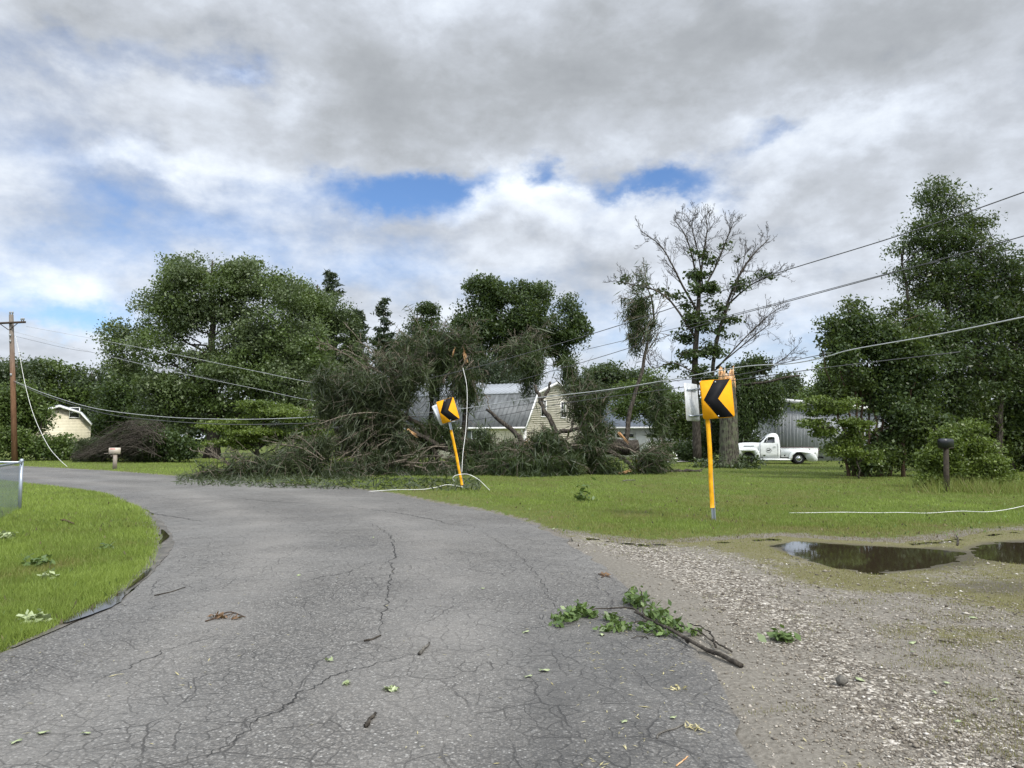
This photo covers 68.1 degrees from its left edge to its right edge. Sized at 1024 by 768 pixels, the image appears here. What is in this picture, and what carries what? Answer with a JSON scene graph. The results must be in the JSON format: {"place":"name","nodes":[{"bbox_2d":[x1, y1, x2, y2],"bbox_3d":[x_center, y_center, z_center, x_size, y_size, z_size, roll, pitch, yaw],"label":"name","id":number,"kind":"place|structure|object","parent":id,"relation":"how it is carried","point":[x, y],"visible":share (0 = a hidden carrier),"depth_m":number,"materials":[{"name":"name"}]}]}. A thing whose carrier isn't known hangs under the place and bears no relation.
{"place":"outdoors","nodes":[
{"label":"outdoors","id":0,"kind":"place"},
{"bbox_2d":[37,405,91,442],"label":"cream barn","id":1,"kind":"structure","parent":0,"point":[74,420],"depth_m":80.73,"materials":[{"name":"yellow"}]},
{"bbox_2d":[69,407,79,417],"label":"window","id":2,"kind":"structure","parent":1,"relation":"in","point":[72,414],"depth_m":80.96,"materials":[{"name":"white glass"}]},
{"bbox_2d":[0,465,757,767],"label":"road","id":3,"kind":"structure","parent":0,"point":[482,652],"depth_m":5.43,"materials":[{"name":"grey asphalt"}]},
{"bbox_2d":[11,509,174,646],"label":"mud","id":4,"kind":"structure","parent":3,"relation":"on","point":[162,552],"depth_m":10.02,"materials":[{"name":"grey soil"}]},
{"bbox_2d":[63,592,124,621],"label":"gutter water","id":5,"kind":"structure","parent":4,"relation":"on","point":[116,599],"depth_m":7.16,"materials":[{"name":"grey liquid"}]},
{"bbox_2d":[127,567,151,588],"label":"gutter water","id":6,"kind":"structure","parent":4,"relation":"on","point":[145,573],"depth_m":8.66,"materials":[{"name":"brown liquid"}]},
{"bbox_2d":[159,529,169,542],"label":"gutter water","id":7,"kind":"structure","parent":4,"relation":"on","point":[165,535],"depth_m":12.40,"materials":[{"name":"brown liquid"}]},
{"bbox_2d":[80,635,214,680],"bbox_3d":[-2.566,1.955,5.464,0.139,0.008,1.256,-1,-4,19],"label":"road crack","id":8,"kind":"object","parent":3,"relation":"on","point":[150,657],"visible":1,"depth_m":5.40,"materials":[{"name":"black asphalt"}]},
{"bbox_2d":[154,587,184,595],"bbox_3d":[-3.527,2.147,7.846,0.039,0.020,0.417,-2,-4,21],"label":"stick","id":9,"kind":"object","parent":3,"relation":"on","point":[168,592],"visible":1,"depth_m":7.78,"materials":[{"name":"wood"}]},
{"bbox_2d":[198,611,244,621],"bbox_3d":[-2.533,2.029,6.619,0.321,0.078,0.337,3,-5,-38],"label":"fallen twig","id":10,"kind":"object","parent":3,"relation":"on","point":[220,615],"visible":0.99,"depth_m":6.60,"materials":[{"name":"brown plant"}]},
{"bbox_2d":[205,653,413,756],"bbox_3d":[-1.202,1.881,4.622,0.227,0.008,1.955,-2,-4,24],"label":"road crack","id":11,"kind":"object","parent":3,"relation":"on","point":[293,701],"visible":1,"depth_m":4.44,"materials":[{"name":"black asphalt"}]},
{"bbox_2d":[363,712,376,727],"bbox_3d":[-0.778,1.839,4.153,0.031,0.027,0.196,0,-4,3],"label":"stick","id":12,"kind":"object","parent":3,"relation":"on","point":[368,721],"visible":1,"depth_m":4.11,"materials":[{"name":"wood"}]},
{"bbox_2d":[377,526,396,632],"bbox_3d":[-1.684,2.269,10.038,0.403,0.008,8.131,1,-4,-12],"label":"road crack","id":13,"kind":"object","parent":3,"relation":"on","point":[389,580],"visible":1,"depth_m":8.31,"materials":[{"name":"black asphalt"}]},
{"bbox_2d":[382,685,399,691],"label":"leaf clump","id":14,"kind":"object","parent":3,"relation":"on","point":[391,688],"visible":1,"depth_m":4.66,"materials":[{"name":"green plant"}]},
{"bbox_2d":[418,642,429,654],"bbox_3d":[-0.647,1.944,5.579,0.028,0.032,0.300,-1,-4,7],"label":"stick","id":15,"kind":"object","parent":3,"relation":"on","point":[423,648],"visible":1,"depth_m":5.53,"materials":[{"name":"grey wood"}]},
{"bbox_2d":[9,546,965,767],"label":"leaf litter","id":16,"kind":"object","parent":3,"relation":"on","point":[597,692],"visible":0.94,"depth_m":4.47,"materials":[{"name":"plant"}]},
{"bbox_2d":[494,538,563,612],"bbox_3d":[0.073,2.272,9.790,0.238,0.007,6.154,1,-4,-9],"label":"road crack","id":17,"kind":"object","parent":3,"relation":"on","point":[537,574],"visible":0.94,"depth_m":8.42,"materials":[{"name":"black asphalt"}]},
{"bbox_2d":[598,572,610,577],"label":"fallen twig","id":18,"kind":"object","parent":3,"relation":"on","point":[602,574],"visible":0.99,"depth_m":8.81,"materials":[{"name":"plant"}]},
{"bbox_2d":[656,723,683,738],"bbox_3d":[0.850,1.876,4.106,0.031,0.013,0.274,-4,-6,43],"label":"stick","id":19,"kind":"object","parent":3,"relation":"on","point":[659,733],"visible":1,"depth_m":4.10,"materials":[{"name":"grey wood"}]},
{"bbox_2d":[670,684,686,690],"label":"leaf clump","id":20,"kind":"object","parent":3,"relation":"on","point":[674,688],"visible":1,"depth_m":4.79,"materials":[{"name":"plant"}]},
{"bbox_2d":[685,721,706,731],"bbox_3d":[0.985,1.879,4.155,0.098,0.045,0.135,2,-5,-25],"label":"leaf clump","id":21,"kind":"object","parent":3,"relation":"on","point":[697,727],"visible":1,"depth_m":4.14,"materials":[{"name":"plant"}]},
{"bbox_2d":[462,370,466,462],"bbox_3d":[-1.726,1.149,27.693,0.185,3.923,4.618,0,-4,-3],"label":"power line","id":22,"kind":"object","parent":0,"point":[466,423],"visible":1,"depth_m":26.70,"materials":[{"name":"grey metal"}]},
{"bbox_2d":[0,439,1023,767],"bbox_3d":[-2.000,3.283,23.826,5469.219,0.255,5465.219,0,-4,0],"label":"ground","id":23,"kind":"structure","parent":0,"point":[543,523],"depth_m":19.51,"materials":[{"name":"green plant"}]},
{"bbox_2d":[0,530,18,538],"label":"leafy sprig","id":24,"kind":"object","parent":23,"relation":"on","point":[6,534],"visible":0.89,"depth_m":11.44,"materials":[{"name":"green plant"}]},
{"bbox_2d":[0,459,23,516],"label":"chain link fence","id":25,"kind":"object","parent":23,"relation":"on","point":[20,479],"visible":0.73,"depth_m":15.71,"materials":[{"name":"metal"}]},
{"bbox_2d":[0,311,25,460],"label":"utility pole","id":26,"kind":"object","parent":23,"relation":"on","point":[14,442],"visible":0.98,"depth_m":51.49,"materials":[{"name":"brown wood"}]},
{"bbox_2d":[15,336,64,464],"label":"power line","id":27,"kind":"object","parent":26,"relation":"attached to","point":[30,405],"visible":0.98,"depth_m":49.24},
{"bbox_2d":[16,336,220,380],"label":"power line","id":28,"kind":"object","parent":26,"relation":"attached to","point":[124,359],"visible":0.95,"depth_m":46.05,"materials":[{"name":"metal"}]},
{"bbox_2d":[17,332,314,400],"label":"power line","id":29,"kind":"object","parent":26,"relation":"attached to","point":[173,371],"visible":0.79,"depth_m":42.24,"materials":[{"name":"rubber"}]},
{"bbox_2d":[15,381,317,419],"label":"power line","id":30,"kind":"object","parent":26,"relation":"attached to","point":[174,417],"visible":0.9,"depth_m":41.01,"materials":[{"name":"rubber"}]},
{"bbox_2d":[26,326,312,382],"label":"power line","id":31,"kind":"object","parent":26,"relation":"attached to","point":[174,354],"visible":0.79,"depth_m":42.40,"materials":[{"name":"metal"}]},
{"bbox_2d":[15,382,340,424],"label":"power line","id":32,"kind":"object","parent":26,"relation":"attached to","point":[176,421],"visible":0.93,"depth_m":40.64,"materials":[{"name":"rubber"}]},
{"bbox_2d":[0,352,65,406],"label":"tree","id":33,"kind":"object","parent":23,"relation":"on","point":[29,374],"visible":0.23,"depth_m":98.30,"materials":[{"name":"green plant"}]},
{"bbox_2d":[16,608,51,623],"bbox_3d":[-4.076,2.002,6.471,0.272,0.155,0.240,0,-4,0],"label":"leafy sprig","id":34,"kind":"object","parent":23,"relation":"on","point":[35,616],"visible":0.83,"depth_m":6.47,"materials":[{"name":"green plant"}]},
{"bbox_2d":[21,554,54,567],"bbox_3d":[-5.735,2.141,9.178,0.349,0.168,0.372,2,-5,-30],"label":"leafy sprig","id":35,"kind":"object","parent":23,"relation":"on","point":[43,559],"visible":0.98,"depth_m":9.18,"materials":[{"name":"green plant"}]},
{"bbox_2d":[0,378,81,460],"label":"bush","id":36,"kind":"object","parent":23,"relation":"on","point":[30,444],"visible":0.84,"depth_m":53.30,"materials":[{"name":"green plant"}]},
{"bbox_2d":[37,567,59,578],"bbox_3d":[-5.090,2.093,8.335,0.271,0.147,0.186,-4,-6,45],"label":"leafy sprig","id":37,"kind":"object","parent":23,"relation":"on","point":[51,571],"visible":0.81,"depth_m":8.33,"materials":[{"name":"green plant"}]},
{"bbox_2d":[15,356,96,412],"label":"tree","id":38,"kind":"object","parent":23,"relation":"on","point":[55,372],"visible":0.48,"depth_m":101.29,"materials":[{"name":"green plant"}]},
{"bbox_2d":[55,362,123,420],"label":"tree","id":39,"kind":"object","parent":23,"relation":"on","point":[86,379],"visible":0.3,"depth_m":102.29,"materials":[{"name":"green plant"}]},
{"bbox_2d":[96,542,113,548],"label":"leafy sprig","id":40,"kind":"object","parent":23,"relation":"on","point":[104,545],"visible":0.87,"depth_m":10.63,"materials":[{"name":"green plant"}]},
{"bbox_2d":[104,448,120,468],"bbox_3d":[-20.478,3.827,38.783,0.740,1.118,0.265,2,-4,-24],"label":"mailbox","id":41,"kind":"object","parent":23,"relation":"on","point":[114,452],"visible":0.98,"depth_m":38.74,"materials":[{"name":"beige plastic"}]},
{"bbox_2d":[66,414,173,461],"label":"brush pile","id":42,"kind":"object","parent":23,"relation":"on","point":[126,437],"visible":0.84,"depth_m":49.42,"materials":[{"name":"brown plant"}]},
{"bbox_2d":[84,353,162,439],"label":"tree","id":43,"kind":"object","parent":23,"relation":"on","point":[114,399],"visible":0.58,"depth_m":93.75,"materials":[{"name":"green plant"}]},
{"bbox_2d":[136,426,206,462],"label":"bush","id":44,"kind":"object","parent":23,"relation":"on","point":[177,446],"visible":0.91,"depth_m":49.23,"materials":[{"name":"green plant"}]},
{"bbox_2d":[85,250,342,457],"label":"maple tree","id":45,"kind":"object","parent":23,"relation":"on","point":[240,283],"visible":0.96,"depth_m":59.00,"materials":[{"name":"green plant"}]},
{"bbox_2d":[190,398,334,458],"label":"tree","id":46,"kind":"object","parent":23,"relation":"on","point":[243,435],"visible":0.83,"depth_m":47.29,"materials":[{"name":"green plant"}]},
{"bbox_2d":[181,322,450,480],"bbox_3d":[-7.112,0.805,32.338,6.956,7.696,11.775,-4,-5,41],"label":"fallen pine tree","id":47,"kind":"object","parent":23,"relation":"on","point":[373,425],"visible":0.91,"depth_m":32.37,"materials":[{"name":"green plant"}]},
{"bbox_2d":[262,276,370,442],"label":"tree","id":48,"kind":"object","parent":23,"relation":"on","point":[339,317],"visible":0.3,"depth_m":69.70,"materials":[{"name":"green plant"}]},
{"bbox_2d":[170,469,481,490],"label":"pine litter","id":49,"kind":"object","parent":23,"relation":"on","point":[315,480],"visible":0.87,"depth_m":25.85,"materials":[{"name":"plant"}]},
{"bbox_2d":[321,269,350,450],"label":"conifer tree","id":50,"kind":"object","parent":23,"relation":"on","point":[329,281],"visible":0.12,"depth_m":76.46,"materials":[{"name":"green plant"}]},
{"bbox_2d":[342,309,375,452],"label":"conifer tree","id":51,"kind":"object","parent":23,"relation":"on","point":[364,335],"visible":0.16,"depth_m":72.51,"materials":[{"name":"green plant"}]},
{"bbox_2d":[370,296,395,377],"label":"conifer tree","id":52,"kind":"object","parent":23,"relation":"on","point":[380,309],"visible":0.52,"depth_m":74.33,"materials":[{"name":"green plant"}]},
{"bbox_2d":[365,300,450,371],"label":"tree","id":53,"kind":"object","parent":23,"relation":"on","point":[430,308],"visible":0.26,"depth_m":77.90,"materials":[{"name":"green plant"}]},
{"bbox_2d":[378,484,459,490],"bbox_3d":[-3.032,3.194,22.915,3.424,0.179,0.987,2,-5,-28],"label":"fallen cable","id":54,"kind":"object","parent":23,"relation":"on","point":[412,489],"visible":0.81,"depth_m":22.73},
{"bbox_2d":[355,303,528,476],"bbox_3d":[-3.087,0.286,33.846,8.254,8.785,6.674,0,-4,0],"label":"fallen pine tree","id":55,"kind":"object","parent":23,"relation":"on","point":[446,351],"visible":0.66,"depth_m":34.91,"materials":[{"name":"green plant"}]},
{"bbox_2d":[420,352,831,416],"bbox_3d":[2.244,0.394,28.704,1.096,1.379,20.696,4,-6,-42],"label":"power line","id":56,"kind":"object","parent":55,"relation":"attached to","point":[654,383],"visible":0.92,"depth_m":26.20,"materials":[{"name":"metal"}]},
{"bbox_2d":[431,352,959,424],"bbox_3d":[3.368,0.687,27.082,1.842,1.422,24.165,3,-5,-38],"label":"power line","id":57,"kind":"object","parent":55,"relation":"attached to","point":[734,380],"visible":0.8,"depth_m":22.74,"materials":[{"name":"metal"}]},
{"bbox_2d":[408,316,1023,414],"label":"power line","id":58,"kind":"object","parent":55,"relation":"on","point":[768,364],"visible":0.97,"depth_m":22.08,"materials":[{"name":"rubber"}]},
{"bbox_2d":[420,192,1023,380],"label":"power line","id":59,"kind":"object","parent":55,"relation":"attached to","point":[759,278],"visible":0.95,"depth_m":21.41,"materials":[{"name":"metal"}]},
{"bbox_2d":[432,397,463,486],"bbox_3d":[-2.029,2.003,24.444,1.117,3.148,0.272,0,-4,0],"label":"chevron sign","id":60,"kind":"object","parent":23,"relation":"on","point":[445,410],"visible":0.99,"depth_m":24.39,"materials":[{"name":"metal"}]},
{"bbox_2d":[392,333,520,384],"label":"tree","id":61,"kind":"object","parent":23,"relation":"on","point":[494,373],"visible":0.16,"depth_m":75.29,"materials":[{"name":"green plant"}]},
{"bbox_2d":[334,381,580,457],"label":"house","id":62,"kind":"structure","parent":23,"relation":"on","point":[500,394],"depth_m":60.56,"materials":[{"name":"beige"}]},
{"bbox_2d":[540,400,546,416],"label":"window","id":63,"kind":"structure","parent":62,"relation":"in","point":[545,403],"depth_m":60.54,"materials":[{"name":"white glass"}]},
{"bbox_2d":[560,401,565,417],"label":"window","id":64,"kind":"structure","parent":62,"relation":"in","point":[561,405],"depth_m":63.27,"materials":[{"name":"white glass"}]},
{"bbox_2d":[448,269,594,384],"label":"tree","id":65,"kind":"object","parent":23,"relation":"on","point":[494,295],"visible":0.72,"depth_m":81.42,"materials":[{"name":"green plant"}]},
{"bbox_2d":[91,391,957,446],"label":"distant wood","id":66,"kind":"object","parent":23,"relation":"on","point":[197,433],"visible":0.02,"depth_m":147.82,"materials":[{"name":"green plant"}]},
{"bbox_2d":[465,258,682,477],"bbox_3d":[2.802,-0.828,35.212,9.980,10.968,9.163,0,-4,0],"label":"fallen pine tree","id":67,"kind":"object","parent":23,"relation":"on","point":[548,452],"visible":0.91,"depth_m":34.54,"materials":[{"name":"green plant"}]},
{"bbox_2d":[574,477,597,500],"bbox_3d":[1.841,2.651,19.017,0.604,0.634,0.533,0,-4,0],"label":"leafy sprig","id":68,"kind":"object","parent":23,"relation":"on","point":[580,497],"visible":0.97,"depth_m":18.97,"materials":[{"name":"green plant"}]},
{"bbox_2d":[577,358,629,399],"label":"tree","id":69,"kind":"object","parent":23,"relation":"on","point":[605,372],"visible":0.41,"depth_m":111.11,"materials":[{"name":"green plant"}]},
{"bbox_2d":[602,366,654,399],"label":"tree","id":70,"kind":"object","parent":23,"relation":"on","point":[633,373],"visible":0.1,"depth_m":111.47,"materials":[{"name":"green plant"}]},
{"bbox_2d":[602,400,691,456],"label":"garage","id":71,"kind":"structure","parent":23,"relation":"on","point":[637,433],"depth_m":62.96,"materials":[{"name":"grey metal"}]},
{"bbox_2d":[609,432,635,456],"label":"garage door","id":72,"kind":"structure","parent":71,"relation":"in","point":[632,436],"depth_m":63.07,"materials":[{"name":"white metal"}]},
{"bbox_2d":[645,432,671,445],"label":"garage door","id":73,"kind":"structure","parent":71,"relation":"in","point":[647,438],"depth_m":62.59,"materials":[{"name":"white metal"}]},
{"bbox_2d":[606,366,705,443],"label":"tree","id":74,"kind":"object","parent":23,"relation":"on","point":[681,428],"visible":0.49,"depth_m":56.48,"materials":[{"name":"green plant"}]},
{"bbox_2d":[669,451,679,463],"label":"flower pot","id":75,"kind":"object","parent":23,"relation":"on","point":[675,455],"visible":0.49,"depth_m":47.11,"materials":[{"name":"green ceramic"}]},
{"bbox_2d":[652,440,714,461],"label":"shrub","id":76,"kind":"object","parent":23,"relation":"on","point":[685,453],"visible":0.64,"depth_m":50.38,"materials":[{"name":"green plant"}]},
{"bbox_2d":[667,466,704,471],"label":"fallen branch","id":77,"kind":"object","parent":23,"relation":"on","point":[680,470],"visible":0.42,"depth_m":35.26,"materials":[{"name":"wood"}]},
{"bbox_2d":[603,202,807,461],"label":"half dead tree","id":78,"kind":"object","parent":23,"relation":"on","point":[697,276],"visible":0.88,"depth_m":50.20,"materials":[{"name":"green plant"}]},
{"bbox_2d":[684,379,734,519],"bbox_3d":[3.810,1.392,14.781,0.964,2.965,0.507,0,-4,0],"label":"chevron sign","id":79,"kind":"object","parent":23,"relation":"on","point":[717,398],"visible":0.98,"depth_m":14.62,"materials":[{"name":"metal"}]},
{"bbox_2d":[688,423,766,460],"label":"bush","id":80,"kind":"object","parent":23,"relation":"on","point":[715,446],"visible":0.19,"depth_m":51.81,"materials":[{"name":"green plant"}]},
{"bbox_2d":[688,366,767,468],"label":"broken tree trunk","id":81,"kind":"object","parent":23,"relation":"on","point":[729,455],"visible":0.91,"depth_m":40.48,"materials":[{"name":"brown plant"}]},
{"bbox_2d":[699,348,795,441],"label":"tree","id":82,"kind":"object","parent":23,"relation":"on","point":[756,359],"visible":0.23,"depth_m":49.85,"materials":[{"name":"green plant"}]},
{"bbox_2d":[735,375,789,459],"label":"weeping tree","id":83,"kind":"object","parent":23,"relation":"on","point":[752,412],"visible":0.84,"depth_m":49.09,"materials":[{"name":"green plant"}]},
{"bbox_2d":[738,433,823,463],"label":"pickup truck","id":84,"kind":"object","parent":23,"relation":"on","point":[768,446],"visible":0.76,"depth_m":46.64,"materials":[{"name":"white paint"}]},
{"bbox_2d":[764,367,812,398],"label":"tree","id":85,"kind":"object","parent":23,"relation":"on","point":[794,382],"visible":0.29,"depth_m":99.71,"materials":[{"name":"green plant"}]},
{"bbox_2d":[565,530,1023,767],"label":"gravel drive","id":86,"kind":"structure","parent":23,"relation":"on","point":[619,567],"depth_m":5.98,"materials":[{"name":"grey gravel"}]},
{"bbox_2d":[548,585,743,667],"bbox_3d":[0.966,1.982,6.388,1.320,0.242,2.312,0,-4,0],"label":"fallen branch","id":87,"kind":"object","parent":86,"relation":"on","point":[571,614],"visible":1,"depth_m":6.41,"materials":[{"name":"green plant"}]},
{"bbox_2d":[757,624,800,642],"bbox_3d":[2.107,1.968,5.960,0.275,0.158,0.269,4,-6,-42],"label":"leafy sprig","id":88,"kind":"object","parent":86,"relation":"on","point":[780,635],"visible":0.98,"depth_m":5.95,"materials":[{"name":"green plant"}]},
{"bbox_2d":[605,540,1023,767],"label":"gravel stones","id":89,"kind":"object","parent":86,"relation":"on","point":[915,742],"visible":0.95,"depth_m":5.08,"materials":[{"name":"grey gravel"}]},
{"bbox_2d":[835,675,848,684],"bbox_3d":[2.124,1.909,4.883,0.079,0.062,0.065,3,-5,-34],"label":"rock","id":90,"kind":"object","parent":86,"relation":"on","point":[841,680],"visible":1,"depth_m":4.86,"materials":[{"name":"grey stone"}]},
{"bbox_2d":[771,541,965,574],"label":"puddle","id":91,"kind":"object","parent":86,"relation":"on","point":[874,560],"visible":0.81,"depth_m":10.41,"materials":[{"name":"brown liquid"}]},
{"bbox_2d":[970,542,1023,563],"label":"puddle","id":92,"kind":"object","parent":86,"relation":"on","point":[1008,552],"visible":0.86,"depth_m":10.77,"materials":[{"name":"brown liquid"}]},
{"bbox_2d":[758,398,888,460],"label":"metal barn","id":93,"kind":"structure","parent":23,"relation":"on","point":[792,435],"depth_m":53.08,"materials":[{"name":"grey metal"}]},
{"bbox_2d":[790,357,859,404],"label":"tree","id":94,"kind":"object","parent":23,"relation":"on","point":[819,372],"visible":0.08,"depth_m":66.36,"materials":[{"name":"green plant"}]},
{"bbox_2d":[786,394,892,478],"bbox_3d":[12.693,2.065,29.354,3.901,3.363,1.716,0,-4,0],"label":"sapling","id":95,"kind":"object","parent":23,"relation":"on","point":[852,425],"visible":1,"depth_m":29.25,"materials":[{"name":"green plant"}]},
{"bbox_2d":[802,294,961,476],"bbox_3d":[15.391,0.070,31.634,6.467,7.755,3.565,0,-4,0],"label":"multi stem tree","id":96,"kind":"object","parent":23,"relation":"on","point":[895,393],"visible":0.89,"depth_m":31.06,"materials":[{"name":"green plant"}]},
{"bbox_2d":[807,506,1021,512],"bbox_3d":[9.153,2.446,15.759,6.691,0.492,0.699,0,-4,-5],"label":"fallen cable","id":97,"kind":"object","parent":23,"relation":"on","point":[903,512],"visible":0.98,"depth_m":15.69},
{"bbox_2d":[854,474,1023,495],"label":"tall weeds","id":98,"kind":"object","parent":23,"relation":"on","point":[991,488],"visible":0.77,"depth_m":21.91,"materials":[{"name":"green plant"}]},
{"bbox_2d":[937,438,953,492],"bbox_3d":[12.558,2.455,21.877,0.505,1.761,0.228,2,-5,-27],"label":"mailbox","id":99,"kind":"object","parent":23,"relation":"on","point":[945,444],"visible":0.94,"depth_m":21.83,"materials":[{"name":"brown wood"}]},
{"bbox_2d":[937,439,943,446],"bbox_3d":[12.349,1.701,21.810,0.012,0.250,0.192,2,-5,-30],"label":"door","id":100,"kind":"structure","parent":99,"relation":"in","point":[940,442],"depth_m":21.81,"materials":[{"name":"black paint"}]},
{"bbox_2d":[870,172,1023,461],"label":"tall tree","id":101,"kind":"object","parent":23,"relation":"on","point":[1001,298],"visible":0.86,"depth_m":34.83,"materials":[{"name":"green plant"}]},
{"bbox_2d":[909,415,1023,486],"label":"shrub","id":102,"kind":"object","parent":23,"relation":"on","point":[981,454],"visible":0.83,"depth_m":23.55,"materials":[{"name":"green plant"}]},
{"bbox_2d":[948,346,1023,471],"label":"tree","id":103,"kind":"object","parent":23,"relation":"on","point":[1013,428],"visible":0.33,"depth_m":35.17,"materials":[{"name":"green plant"}]},
{"bbox_2d":[0,0,1023,438],"label":"sky","id":104,"kind":"structure","parent":0,"point":[402,150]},
{"bbox_2d":[589,261,938,348],"bbox_3d":[6.652,-2.091,23.558,0.584,0.722,13.586,2,-5,-31],"label":"power line","id":105,"kind":"object","parent":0,"point":[767,305],"visible":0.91,"depth_m":22.41,"materials":[{"name":"metal"}]},
{"bbox_2d":[510,236,1023,382],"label":"power line","id":106,"kind":"object","parent":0,"point":[795,299],"visible":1,"depth_m":20.84,"materials":[{"name":"metal"}]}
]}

